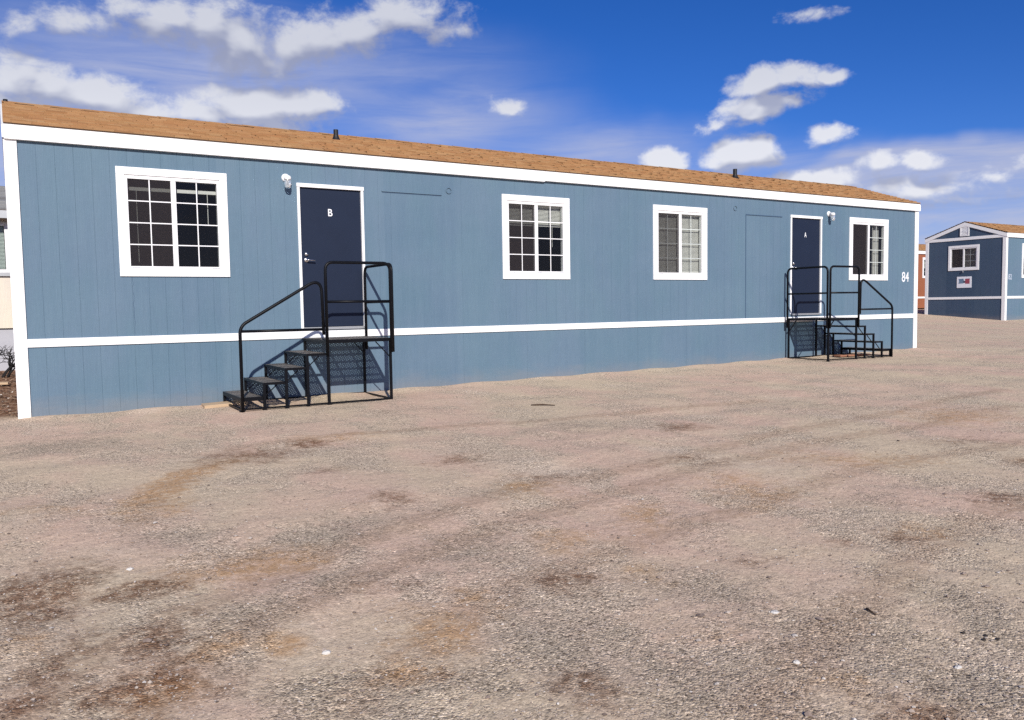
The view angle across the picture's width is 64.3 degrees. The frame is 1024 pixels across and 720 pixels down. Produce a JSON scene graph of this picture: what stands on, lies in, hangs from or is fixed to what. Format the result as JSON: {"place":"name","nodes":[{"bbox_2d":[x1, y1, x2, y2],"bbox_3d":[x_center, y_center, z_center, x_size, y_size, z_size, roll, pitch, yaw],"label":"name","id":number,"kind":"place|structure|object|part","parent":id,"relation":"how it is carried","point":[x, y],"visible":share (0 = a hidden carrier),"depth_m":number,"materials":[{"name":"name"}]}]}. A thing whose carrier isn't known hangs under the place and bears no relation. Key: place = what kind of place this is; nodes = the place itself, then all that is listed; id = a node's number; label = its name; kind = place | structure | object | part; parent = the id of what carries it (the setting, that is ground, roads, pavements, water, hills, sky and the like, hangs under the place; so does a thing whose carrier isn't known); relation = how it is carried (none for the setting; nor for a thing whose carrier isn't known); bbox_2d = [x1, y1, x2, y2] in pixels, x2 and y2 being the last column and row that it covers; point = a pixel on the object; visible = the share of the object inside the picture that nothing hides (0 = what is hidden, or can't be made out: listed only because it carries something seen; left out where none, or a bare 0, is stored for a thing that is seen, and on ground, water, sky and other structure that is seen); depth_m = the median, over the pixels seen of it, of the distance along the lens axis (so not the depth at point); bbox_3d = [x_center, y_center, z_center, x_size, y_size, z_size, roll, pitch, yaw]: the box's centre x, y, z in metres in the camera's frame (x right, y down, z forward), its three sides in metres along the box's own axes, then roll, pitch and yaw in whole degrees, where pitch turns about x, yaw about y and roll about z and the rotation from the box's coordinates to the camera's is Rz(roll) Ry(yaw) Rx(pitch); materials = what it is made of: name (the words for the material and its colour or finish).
{"place":"outdoors","nodes":[
{"label":"outdoors","id":0,"kind":"place"},
{"bbox_2d":[0,309,1023,719],"bbox_3d":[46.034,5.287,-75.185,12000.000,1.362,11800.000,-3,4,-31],"label":"ground","id":1,"kind":"structure","parent":0,"point":[948,357],"depth_m":4.60,"materials":[{"name":"beige gravel"}]},
{"bbox_2d":[0,346,14,377],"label":"dead bush","id":2,"kind":"object","parent":1,"relation":"on","point":[10,367],"visible":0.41,"depth_m":14.86,"materials":[{"name":"plant"}]},
{"bbox_2d":[0,186,15,370],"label":"mobile home","id":3,"kind":"object","parent":1,"relation":"on","point":[6,329],"visible":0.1,"depth_m":15.85,"materials":[{"name":"beige"}]},
{"bbox_2d":[0,222,9,275],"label":"window","id":4,"kind":"structure","parent":3,"relation":"in","point":[4,268],"depth_m":15.80,"materials":[{"name":"white paint"}]},
{"bbox_2d":[0,373,17,415],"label":"leaf litter","id":5,"kind":"object","parent":1,"relation":"on","point":[8,387],"visible":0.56,"depth_m":11.93,"materials":[{"name":"brown plant"}]},
{"bbox_2d":[201,400,245,408],"bbox_3d":[-3.933,0.601,11.094,0.532,0.058,0.320,-3,4,-28],"label":"wooden board","id":6,"kind":"object","parent":1,"relation":"on","point":[220,404],"visible":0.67,"depth_m":11.00,"materials":[{"name":"brown wood"}]},
{"bbox_2d":[223,261,394,412],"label":"steel steps","id":7,"kind":"structure","parent":1,"relation":"on","point":[242,395],"depth_m":10.95,"materials":[{"name":"black metal"}]},
{"bbox_2d":[321,650,330,654],"bbox_3d":[-0.746,1.175,3.266,0.042,0.022,0.028,-3,4,-31],"label":"stone","id":8,"kind":"object","parent":1,"relation":"on","point":[325,652],"visible":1,"depth_m":3.26,"materials":[{"name":"white stone"}]},
{"bbox_2d":[0,99,920,418],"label":"office trailer","id":9,"kind":"object","parent":1,"relation":"on","point":[156,261],"visible":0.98,"depth_m":12.66,"materials":[{"name":"blue"}]},
{"bbox_3d":[-4.526,-1.823,10.901,1.379,1.410,0.137,-3,4,-31],"label":"window","id":10,"kind":"part","parent":9,"relation":"part of","materials":[{"name":"white paint"}]},
{"bbox_3d":[-2.656,-1.512,12.022,1.016,2.115,0.138,-3,4,-31],"label":"door","id":11,"kind":"part","parent":9,"relation":"part of","materials":[{"name":"blue paint"}]},
{"bbox_3d":[0.390,-2.082,13.901,1.365,1.400,0.147,-3,4,-31],"label":"window","id":12,"kind":"part","parent":9,"relation":"part of","materials":[{"name":"white paint"}]},
{"bbox_3d":[3.192,-2.236,15.606,1.378,1.393,0.147,-3,4,-31],"label":"window","id":13,"kind":"part","parent":9,"relation":"part of","materials":[{"name":"white paint"}]},
{"bbox_3d":[6.298,-2.025,17.471,1.016,2.117,0.138,-3,4,-31],"label":"door","id":14,"kind":"part","parent":9,"relation":"part of","materials":[{"name":"blue paint"}]},
{"bbox_3d":[8.082,-2.522,18.621,1.405,1.400,0.214,-3,4,-31],"label":"window","id":15,"kind":"part","parent":9,"relation":"part of","materials":[{"name":"white paint"}]},
{"bbox_2d":[531,404,554,405],"bbox_3d":[0.396,0.571,10.377,0.316,0.025,0.031,0,4,15],"label":"stick","id":16,"kind":"object","parent":1,"relation":"on","point":[541,404],"visible":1,"depth_m":10.38,"materials":[{"name":"brown wood"}]},
{"bbox_2d":[786,265,892,361],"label":"steel steps","id":17,"kind":"structure","parent":1,"relation":"on","point":[829,319],"depth_m":16.95,"materials":[{"name":"black metal"}]},
{"bbox_2d":[832,353,869,356],"bbox_3d":[7.375,-0.110,17.685,0.904,0.034,0.220,-3,4,-26],"label":"wooden board","id":18,"kind":"object","parent":1,"relation":"on","point":[845,355],"visible":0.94,"depth_m":17.60,"materials":[{"name":"brown wood"}]},
{"bbox_2d":[917,244,925,308],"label":"office trailer","id":19,"kind":"object","parent":1,"relation":"on","point":[921,275],"visible":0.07,"depth_m":45.40,"materials":[{"name":"orange"}]},
{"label":"window","id":20,"kind":"part","parent":19,"relation":"part of","materials":[{"name":"white paint"}]},
{"bbox_2d":[924,221,1023,319],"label":"office trailer","id":21,"kind":"object","parent":1,"relation":"on","point":[988,258],"visible":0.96,"depth_m":33.84,"materials":[{"name":"blue wood"}]},
{"bbox_3d":[19.065,-4.298,34.271,0.214,1.050,1.300,-3,4,-31],"label":"window","id":22,"kind":"part","parent":21,"relation":"part of","materials":[{"name":"white paint"}]},
{"bbox_2d":[957,276,971,287],"bbox_3d":[19.023,-3.274,34.244,0.016,0.470,0.620,-3,4,-31],"label":"wall sign","id":23,"kind":"object","parent":21,"relation":"attached to","point":[964,282],"visible":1,"depth_m":34.22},
{"bbox_3d":[21.498,-4.116,33.823,1.400,1.410,0.147,-3,4,-31],"label":"window","id":24,"kind":"part","parent":21,"relation":"part of","materials":[{"name":"white paint"}]},
{"bbox_2d":[0,0,1023,243],"label":"sky","id":25,"kind":"structure","parent":0,"point":[921,101],"materials":[{"name":"blue"}]}
]}

